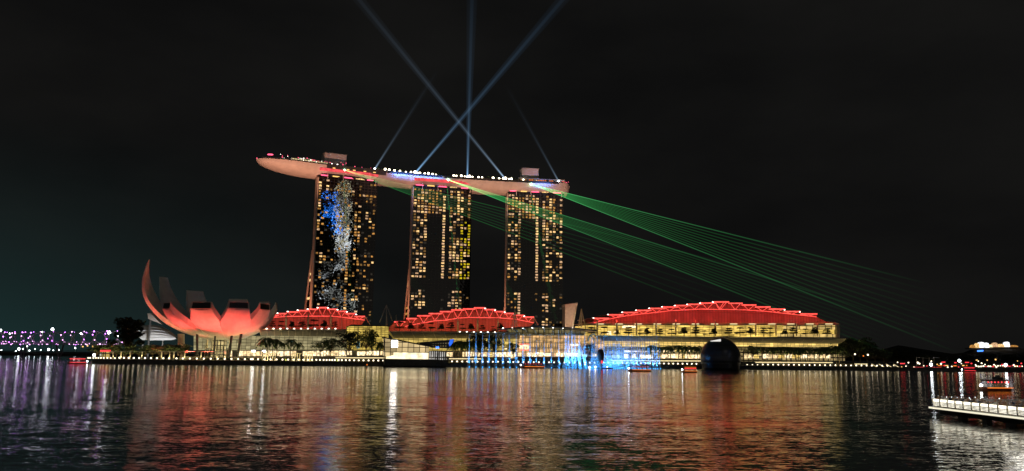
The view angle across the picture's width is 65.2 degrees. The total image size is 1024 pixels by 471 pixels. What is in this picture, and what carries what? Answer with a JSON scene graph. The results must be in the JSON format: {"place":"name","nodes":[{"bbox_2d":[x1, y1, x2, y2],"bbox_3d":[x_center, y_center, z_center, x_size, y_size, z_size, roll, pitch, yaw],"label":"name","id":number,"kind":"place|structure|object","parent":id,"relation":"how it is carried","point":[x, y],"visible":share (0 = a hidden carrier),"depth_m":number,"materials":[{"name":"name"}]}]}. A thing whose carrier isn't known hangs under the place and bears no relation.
{"place":"outdoors","nodes":[
{"label":"outdoors","id":0,"kind":"place"},
{"bbox_2d":[0,351,193,356],"bbox_3d":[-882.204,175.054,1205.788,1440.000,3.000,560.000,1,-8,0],"label":"shore","id":1,"kind":"structure","parent":0,"point":[31,353],"depth_m":939.96,"materials":[{"name":"black stone"}]},
{"bbox_2d":[403,178,471,319],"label":"hotel tower","id":2,"kind":"structure","parent":0,"point":[438,269],"depth_m":866.47,"materials":[{"name":"black glass"}]},
{"bbox_2d":[411,188,470,309],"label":"window","id":3,"kind":"structure","parent":2,"relation":"in","point":[414,188],"depth_m":869.17,"materials":[{"name":"yellow glass"}]},
{"bbox_2d":[0,350,1023,470],"bbox_3d":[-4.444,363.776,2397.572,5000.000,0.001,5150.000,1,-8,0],"label":"water","id":4,"kind":"structure","parent":0,"point":[60,414],"depth_m":106.89,"materials":[{"name":"black liquid"}]},
{"bbox_2d":[0,331,122,358],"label":"helix bridge","id":5,"kind":"structure","parent":4,"relation":"in","point":[38,343],"depth_m":676.18,"materials":[{"name":"metal"}]},
{"bbox_2d":[67,358,87,363],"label":"river boat","id":6,"kind":"object","parent":4,"relation":"on","point":[76,359],"visible":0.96,"depth_m":464.34,"materials":[{"name":"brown wood"}]},
{"bbox_2d":[382,337,453,365],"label":"glass pavilion","id":7,"kind":"structure","parent":4,"relation":"on","point":[397,352],"depth_m":497.71,"materials":[{"name":"beige glass"}]},
{"bbox_2d":[432,342,448,346],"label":"fin window","id":8,"kind":"structure","parent":7,"relation":"in","point":[434,344],"depth_m":505.62,"materials":[{"name":"black glass"}]},
{"bbox_2d":[520,363,544,367],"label":"river boat","id":9,"kind":"object","parent":4,"relation":"on","point":[529,366],"visible":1,"depth_m":499.13,"materials":[{"name":"brown wood"}]},
{"bbox_2d":[587,349,612,368],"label":"oval sculpture","id":10,"kind":"object","parent":4,"relation":"on","point":[600,354],"visible":1,"depth_m":520.95,"materials":[{"name":"metal"}]},
{"bbox_2d":[628,365,650,370],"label":"river boat","id":11,"kind":"object","parent":4,"relation":"on","point":[632,369],"visible":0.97,"depth_m":443.09,"materials":[{"name":"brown wood"}]},
{"bbox_2d":[682,367,696,372],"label":"river boat","id":12,"kind":"object","parent":4,"relation":"on","point":[688,371],"visible":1,"depth_m":429.79,"materials":[{"name":"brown wood"}]},
{"bbox_2d":[700,338,740,369],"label":"glass dome","id":13,"kind":"structure","parent":4,"relation":"in","point":[720,354],"depth_m":522.96,"materials":[{"name":"grey glass"}]},
{"bbox_2d":[961,367,975,371],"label":"river boat","id":14,"kind":"object","parent":4,"relation":"on","point":[965,370],"visible":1,"depth_m":580.34,"materials":[{"name":"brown wood"}]},
{"bbox_2d":[928,398,1023,425],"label":"jetty","id":15,"kind":"object","parent":4,"relation":"in","point":[1008,418],"visible":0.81,"depth_m":112.35,"materials":[{"name":"concrete"}]},
{"bbox_2d":[979,379,1011,390],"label":"river boat","id":16,"kind":"object","parent":4,"relation":"on","point":[989,388],"visible":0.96,"depth_m":227.34,"materials":[{"name":"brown wood"}]},
{"bbox_2d":[0,0,1023,353],"label":"sky","id":17,"kind":"structure","parent":0,"point":[858,165],"materials":[{"name":"black"}]},
{"bbox_2d":[92,358,1023,371],"bbox_3d":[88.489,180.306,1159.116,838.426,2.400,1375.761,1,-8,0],"label":"ground","id":18,"kind":"structure","parent":0,"point":[322,363],"depth_m":535.80,"materials":[{"name":"grey concrete"}]},
{"bbox_2d":[86,344,106,358],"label":"broad tree","id":19,"kind":"object","parent":18,"relation":"on","point":[94,348],"visible":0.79,"depth_m":508.07,"materials":[{"name":"green plant"}]},
{"bbox_2d":[94,344,110,351],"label":"broad tree","id":20,"kind":"object","parent":18,"relation":"on","point":[105,345],"visible":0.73,"depth_m":508.31,"materials":[{"name":"green plant"}]},
{"bbox_2d":[100,350,110,358],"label":"kiosk","id":21,"kind":"object","parent":18,"relation":"on","point":[105,354],"visible":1,"depth_m":486.88,"materials":[{"name":"beige glass"}]},
{"bbox_2d":[98,343,122,356],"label":"broad tree","id":22,"kind":"object","parent":18,"relation":"on","point":[113,347],"visible":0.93,"depth_m":509.65,"materials":[{"name":"green plant"}]},
{"bbox_2d":[106,317,145,358],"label":"tall tree","id":23,"kind":"object","parent":18,"relation":"on","point":[129,332],"visible":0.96,"depth_m":546.35,"materials":[{"name":"green plant"}]},
{"bbox_2d":[122,345,139,354],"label":"broad tree","id":24,"kind":"object","parent":18,"relation":"on","point":[132,347],"visible":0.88,"depth_m":513.10,"materials":[{"name":"green plant"}]},
{"bbox_2d":[142,344,159,358],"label":"broad tree","id":25,"kind":"object","parent":18,"relation":"on","point":[152,349],"visible":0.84,"depth_m":513.93,"materials":[{"name":"green plant"}]},
{"bbox_2d":[146,313,163,357],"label":"wing wall","id":26,"kind":"structure","parent":18,"relation":"on","point":[151,316],"depth_m":581.81,"materials":[{"name":"concrete"}]},
{"bbox_2d":[138,325,176,355],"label":"shell canopy","id":27,"kind":"object","parent":18,"relation":"on","point":[159,333],"visible":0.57,"depth_m":593.45,"materials":[{"name":"white paint"}]},
{"bbox_2d":[158,345,174,359],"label":"broad tree","id":28,"kind":"object","parent":18,"relation":"on","point":[163,349],"visible":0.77,"depth_m":515.91,"materials":[{"name":"green plant"}]},
{"bbox_2d":[108,351,225,359],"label":"pergola","id":29,"kind":"object","parent":18,"relation":"on","point":[166,351],"visible":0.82,"depth_m":495.94,"materials":[{"name":"concrete"}]},
{"bbox_2d":[162,344,179,359],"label":"broad tree","id":30,"kind":"object","parent":18,"relation":"on","point":[168,346],"visible":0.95,"depth_m":516.75,"materials":[{"name":"green plant"}]},
{"bbox_2d":[168,343,191,357],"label":"broad tree","id":31,"kind":"object","parent":18,"relation":"on","point":[185,347],"visible":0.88,"depth_m":517.55,"materials":[{"name":"green plant"}]},
{"bbox_2d":[142,259,277,356],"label":"lotus museum","id":32,"kind":"structure","parent":18,"relation":"on","point":[200,317],"depth_m":523.81,"materials":[{"name":"red concrete"}]},
{"bbox_2d":[193,357,261,360],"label":"hedge","id":33,"kind":"object","parent":18,"relation":"on","point":[226,358],"visible":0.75,"depth_m":505.96,"materials":[{"name":"green plant"}]},
{"bbox_2d":[255,339,271,359],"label":"palm tree","id":34,"kind":"object","parent":18,"relation":"on","point":[264,342],"visible":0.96,"depth_m":516.12,"materials":[{"name":"green plant"}]},
{"bbox_2d":[260,337,275,360],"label":"palm tree","id":35,"kind":"object","parent":18,"relation":"on","point":[268,342],"visible":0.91,"depth_m":517.14,"materials":[{"name":"green plant"}]},
{"bbox_2d":[262,353,276,360],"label":"lit arbour","id":36,"kind":"object","parent":18,"relation":"on","point":[270,356],"visible":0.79,"depth_m":508.14,"materials":[{"name":"beige metal"}]},
{"bbox_2d":[265,338,280,358],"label":"palm tree","id":37,"kind":"object","parent":18,"relation":"on","point":[276,341],"visible":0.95,"depth_m":517.41,"materials":[{"name":"green plant"}]},
{"bbox_2d":[277,343,290,358],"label":"palm tree","id":38,"kind":"object","parent":18,"relation":"on","point":[285,344],"visible":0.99,"depth_m":519.84,"materials":[{"name":"green plant"}]},
{"bbox_2d":[285,339,296,360],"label":"palm tree","id":39,"kind":"object","parent":18,"relation":"on","point":[291,341],"visible":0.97,"depth_m":519.99,"materials":[{"name":"green plant"}]},
{"bbox_2d":[266,358,322,360],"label":"hedge","id":40,"kind":"object","parent":18,"relation":"on","point":[291,359],"visible":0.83,"depth_m":513.31,"materials":[{"name":"green plant"}]},
{"bbox_2d":[291,342,304,352],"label":"palm tree","id":41,"kind":"object","parent":18,"relation":"on","point":[298,345],"visible":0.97,"depth_m":521.78,"materials":[{"name":"green plant"}]},
{"bbox_2d":[304,167,377,332],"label":"hotel tower","id":42,"kind":"structure","parent":18,"relation":"on","point":[340,274],"depth_m":827.82,"materials":[{"name":"black glass"}]},
{"bbox_2d":[314,179,374,321],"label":"window","id":43,"kind":"structure","parent":42,"relation":"in","point":[323,179],"depth_m":830.38,"materials":[{"name":"yellow glass"}]},
{"bbox_2d":[256,155,568,197],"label":"roof deck","id":44,"kind":"structure","parent":42,"relation":"on","point":[384,178],"depth_m":866.47,"materials":[{"name":"metal"}]},
{"bbox_2d":[290,158,326,162],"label":"roof pavilion","id":45,"kind":"structure","parent":44,"relation":"on","point":[306,159],"depth_m":825.62,"materials":[{"name":"beige metal"}]},
{"bbox_2d":[321,152,346,165],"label":"rooftop structure","id":46,"kind":"object","parent":44,"relation":"on","point":[335,158],"visible":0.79,"depth_m":846.61,"materials":[{"name":"concrete"}]},
{"bbox_2d":[520,168,538,178],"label":"rooftop structure","id":47,"kind":"object","parent":44,"relation":"on","point":[528,172],"visible":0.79,"depth_m":911.01,"materials":[{"name":"concrete"}]},
{"bbox_2d":[517,178,564,182],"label":"roof restaurant","id":48,"kind":"structure","parent":44,"relation":"on","point":[534,179],"depth_m":902.51,"materials":[{"name":"concrete"}]},
{"bbox_2d":[335,357,382,359],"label":"light rail","id":49,"kind":"object","parent":18,"relation":"on","point":[358,357],"visible":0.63,"depth_m":518.16,"materials":[{"name":"metal"}]},
{"bbox_2d":[373,342,382,361],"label":"palm tree","id":50,"kind":"object","parent":18,"relation":"on","point":[378,343],"visible":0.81,"depth_m":527.89,"materials":[{"name":"green plant"}]},
{"bbox_2d":[449,358,481,362],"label":"light rail","id":51,"kind":"object","parent":18,"relation":"on","point":[467,358],"visible":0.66,"depth_m":532.10,"materials":[{"name":"metal"}]},
{"bbox_2d":[473,341,484,362],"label":"palm tree","id":52,"kind":"object","parent":18,"relation":"on","point":[475,346],"visible":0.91,"depth_m":544.84,"materials":[{"name":"green plant"}]},
{"bbox_2d":[179,356,858,366],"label":"promenade","id":53,"kind":"structure","parent":18,"relation":"on","point":[565,361],"depth_m":558.25,"materials":[{"name":"concrete"}]},
{"bbox_2d":[194,328,383,357],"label":"shopping mall","id":54,"kind":"structure","parent":53,"relation":"on","point":[307,337],"depth_m":542.76,"materials":[{"name":"yellow glass"}]},
{"bbox_2d":[265,307,369,329],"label":"red theatre","id":55,"kind":"structure","parent":54,"relation":"on","point":[321,314],"depth_m":600.97,"materials":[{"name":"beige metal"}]},
{"bbox_2d":[310,340,330,357],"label":"broad tree","id":56,"kind":"object","parent":53,"relation":"on","point":[322,346],"visible":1,"depth_m":529.69,"materials":[{"name":"green plant"}]},
{"bbox_2d":[321,338,340,357],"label":"broad tree","id":57,"kind":"object","parent":53,"relation":"on","point":[333,343],"visible":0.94,"depth_m":532.07,"materials":[{"name":"green plant"}]},
{"bbox_2d":[335,331,366,356],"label":"broad tree","id":58,"kind":"object","parent":53,"relation":"on","point":[348,340],"visible":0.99,"depth_m":533.89,"materials":[{"name":"green plant"}]},
{"bbox_2d":[356,328,377,356],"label":"broad tree","id":59,"kind":"object","parent":53,"relation":"on","point":[363,336],"visible":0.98,"depth_m":535.96,"materials":[{"name":"green plant"}]},
{"bbox_2d":[346,324,388,355],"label":"glass block","id":60,"kind":"structure","parent":53,"relation":"on","point":[382,330],"depth_m":553.13,"materials":[{"name":"yellow glass"}]},
{"bbox_2d":[379,305,392,324],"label":"mast","id":61,"kind":"object","parent":60,"relation":"on","point":[386,307],"visible":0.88,"depth_m":592.00,"materials":[{"name":"metal"}]},
{"bbox_2d":[365,333,379,356],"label":"broad tree","id":62,"kind":"object","parent":53,"relation":"on","point":[371,345],"visible":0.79,"depth_m":536.90,"materials":[{"name":"green plant"}]},
{"bbox_2d":[388,331,519,359],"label":"shopping mall","id":63,"kind":"structure","parent":53,"relation":"on","point":[501,353],"depth_m":565.44,"materials":[{"name":"gold glass"}]},
{"bbox_2d":[388,307,537,331],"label":"red theatre","id":64,"kind":"structure","parent":63,"relation":"on","point":[478,317],"depth_m":623.32,"materials":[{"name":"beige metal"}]},
{"bbox_2d":[490,326,603,360],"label":"arched hall","id":65,"kind":"structure","parent":63,"relation":"on","point":[549,343],"depth_m":581.52,"materials":[{"name":"beige glass"}]},
{"bbox_2d":[562,303,577,326],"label":"pylon","id":66,"kind":"object","parent":65,"relation":"on","point":[568,314],"visible":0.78,"depth_m":675.15,"materials":[{"name":"beige metal"}]},
{"bbox_2d":[464,334,492,359],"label":"broad tree","id":67,"kind":"object","parent":53,"relation":"on","point":[479,338],"visible":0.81,"depth_m":549.42,"materials":[{"name":"green plant"}]},
{"bbox_2d":[485,334,504,359],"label":"broad tree","id":68,"kind":"object","parent":53,"relation":"on","point":[498,342],"visible":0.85,"depth_m":553.01,"materials":[{"name":"green plant"}]},
{"bbox_2d":[506,342,519,359],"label":"broad tree","id":69,"kind":"object","parent":53,"relation":"on","point":[511,345],"visible":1,"depth_m":555.26,"materials":[{"name":"green plant"}]},
{"bbox_2d":[580,343,597,360],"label":"broad tree","id":70,"kind":"object","parent":53,"relation":"on","point":[589,348],"visible":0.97,"depth_m":566.73,"materials":[{"name":"green plant"}]},
{"bbox_2d":[575,323,845,361],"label":"shopping mall","id":71,"kind":"structure","parent":53,"relation":"on","point":[624,346],"depth_m":617.75,"materials":[{"name":"yellow glass"}]},
{"bbox_2d":[578,309,585,328],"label":"cable mast","id":72,"kind":"object","parent":71,"relation":"on","point":[581,313],"visible":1,"depth_m":625.44,"materials":[{"name":"beige metal"}]},
{"bbox_2d":[623,327,632,335],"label":"terrace tree","id":73,"kind":"object","parent":71,"relation":"on","point":[628,329],"visible":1,"depth_m":630.30,"materials":[{"name":"yellow plant"}]},
{"bbox_2d":[574,301,835,335],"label":"convention hall","id":74,"kind":"structure","parent":71,"relation":"on","point":[714,312],"depth_m":666.06,"materials":[{"name":"red metal"}]},
{"bbox_2d":[678,327,687,333],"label":"terrace tree","id":75,"kind":"object","parent":74,"relation":"on","point":[683,330],"visible":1,"depth_m":639.40,"materials":[{"name":"black plant"}]},
{"bbox_2d":[809,327,818,333],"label":"terrace tree","id":76,"kind":"object","parent":74,"relation":"on","point":[814,330],"visible":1,"depth_m":662.27,"materials":[{"name":"black plant"}]},
{"bbox_2d":[743,345,759,361],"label":"broad tree","id":77,"kind":"object","parent":53,"relation":"on","point":[751,349],"visible":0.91,"depth_m":590.76,"materials":[{"name":"green plant"}]},
{"bbox_2d":[503,190,562,326],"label":"hotel tower","id":78,"kind":"structure","parent":18,"relation":"on","point":[533,278],"depth_m":888.22,"materials":[{"name":"black glass"}]},
{"bbox_2d":[507,195,561,325],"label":"window","id":79,"kind":"structure","parent":78,"relation":"in","point":[550,262],"depth_m":890.87,"materials":[{"name":"yellow glass"}]},
{"bbox_2d":[92,359,1023,368],"bbox_3d":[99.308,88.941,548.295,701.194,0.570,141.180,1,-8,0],"label":"quay edge","id":80,"kind":"object","parent":18,"relation":"on","point":[545,364],"visible":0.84,"depth_m":532.92,"materials":[{"name":"concrete"}]},
{"bbox_2d":[612,360,688,364],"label":"light rail","id":81,"kind":"object","parent":18,"relation":"on","point":[650,360],"visible":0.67,"depth_m":556.81,"materials":[{"name":"metal"}]},
{"bbox_2d":[645,345,657,364],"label":"palm tree","id":82,"kind":"object","parent":18,"relation":"on","point":[650,350],"visible":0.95,"depth_m":566.61,"materials":[{"name":"green plant"}]},
{"bbox_2d":[663,346,677,364],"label":"palm tree","id":83,"kind":"object","parent":18,"relation":"on","point":[672,349],"visible":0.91,"depth_m":568.98,"materials":[{"name":"green plant"}]},
{"bbox_2d":[673,345,683,364],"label":"palm tree","id":84,"kind":"object","parent":18,"relation":"on","point":[678,349],"visible":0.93,"depth_m":570.04,"materials":[{"name":"green plant"}]},
{"bbox_2d":[681,346,692,364],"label":"palm tree","id":85,"kind":"object","parent":18,"relation":"on","point":[685,351],"visible":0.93,"depth_m":571.88,"materials":[{"name":"green plant"}]},
{"bbox_2d":[692,346,701,364],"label":"palm tree","id":86,"kind":"object","parent":18,"relation":"on","point":[698,348],"visible":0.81,"depth_m":573.56,"materials":[{"name":"green plant"}]},
{"bbox_2d":[754,347,769,365],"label":"palm tree","id":87,"kind":"object","parent":18,"relation":"on","point":[760,348],"visible":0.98,"depth_m":583.44,"materials":[{"name":"green plant"}]},
{"bbox_2d":[766,347,778,365],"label":"palm tree","id":88,"kind":"object","parent":18,"relation":"on","point":[773,349],"visible":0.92,"depth_m":584.10,"materials":[{"name":"green plant"}]},
{"bbox_2d":[770,348,784,365],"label":"palm tree","id":89,"kind":"object","parent":18,"relation":"on","point":[775,351],"visible":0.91,"depth_m":585.08,"materials":[{"name":"green plant"}]},
{"bbox_2d":[776,347,787,365],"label":"palm tree","id":90,"kind":"object","parent":18,"relation":"on","point":[780,352],"visible":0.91,"depth_m":585.53,"materials":[{"name":"green plant"}]},
{"bbox_2d":[756,362,832,365],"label":"light rail","id":91,"kind":"object","parent":18,"relation":"on","point":[796,362],"visible":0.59,"depth_m":578.35,"materials":[{"name":"metal"}]},
{"bbox_2d":[790,348,801,365],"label":"palm tree","id":92,"kind":"object","parent":18,"relation":"on","point":[796,351],"visible":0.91,"depth_m":587.22,"materials":[{"name":"green plant"}]},
{"bbox_2d":[801,348,814,365],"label":"palm tree","id":93,"kind":"object","parent":18,"relation":"on","point":[809,350],"visible":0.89,"depth_m":589.26,"materials":[{"name":"green plant"}]},
{"bbox_2d":[826,348,838,365],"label":"palm tree","id":94,"kind":"object","parent":18,"relation":"on","point":[832,351],"visible":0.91,"depth_m":593.70,"materials":[{"name":"green plant"}]},
{"bbox_2d":[828,346,843,366],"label":"palm tree","id":95,"kind":"object","parent":18,"relation":"on","point":[836,347],"visible":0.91,"depth_m":594.64,"materials":[{"name":"green plant"}]},
{"bbox_2d":[833,346,846,366],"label":"palm tree","id":96,"kind":"object","parent":18,"relation":"on","point":[839,349],"visible":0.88,"depth_m":594.52,"materials":[{"name":"green plant"}]},
{"bbox_2d":[838,339,861,362],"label":"broad tree","id":97,"kind":"object","parent":18,"relation":"on","point":[848,345],"visible":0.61,"depth_m":627.04,"materials":[{"name":"green plant"}]},
{"bbox_2d":[841,337,868,363],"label":"broad tree","id":98,"kind":"object","parent":18,"relation":"on","point":[853,340],"visible":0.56,"depth_m":630.24,"materials":[{"name":"green plant"}]},
{"bbox_2d":[850,337,871,365],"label":"broad tree","id":99,"kind":"object","parent":18,"relation":"on","point":[864,350],"visible":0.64,"depth_m":633.44,"materials":[{"name":"green plant"}]},
{"bbox_2d":[855,341,884,363],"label":"broad tree","id":100,"kind":"object","parent":18,"relation":"on","point":[873,345],"visible":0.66,"depth_m":633.59,"materials":[{"name":"green plant"}]},
{"bbox_2d":[865,348,887,365],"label":"broad tree","id":101,"kind":"object","parent":18,"relation":"on","point":[883,354],"visible":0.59,"depth_m":634.30,"materials":[{"name":"green plant"}]},
{"bbox_2d":[912,354,933,364],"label":"broad tree","id":102,"kind":"object","parent":18,"relation":"on","point":[922,358],"visible":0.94,"depth_m":722.49,"materials":[{"name":"green plant"}]},
{"bbox_2d":[929,356,944,365],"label":"broad tree","id":103,"kind":"object","parent":18,"relation":"on","point":[937,359],"visible":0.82,"depth_m":715.33,"materials":[{"name":"green plant"}]},
{"bbox_2d":[945,357,958,365],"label":"broad tree","id":104,"kind":"object","parent":18,"relation":"on","point":[950,359],"visible":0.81,"depth_m":728.80,"materials":[{"name":"green plant"}]},
{"bbox_2d":[960,354,978,365],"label":"broad tree","id":105,"kind":"object","parent":18,"relation":"on","point":[969,357],"visible":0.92,"depth_m":765.92,"materials":[{"name":"green plant"}]},
{"bbox_2d":[976,354,997,365],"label":"broad tree","id":106,"kind":"object","parent":18,"relation":"on","point":[986,357],"visible":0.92,"depth_m":782.35,"materials":[{"name":"green plant"}]},
{"bbox_2d":[845,345,1023,364],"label":"trees","id":107,"kind":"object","parent":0,"point":[997,352],"depth_m":1399.37,"materials":[{"name":"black plant"}]},
{"bbox_2d":[965,342,1017,348],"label":"hilltop resort","id":108,"kind":"structure","parent":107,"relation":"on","point":[980,345],"depth_m":1473.04,"materials":[{"name":"concrete"}]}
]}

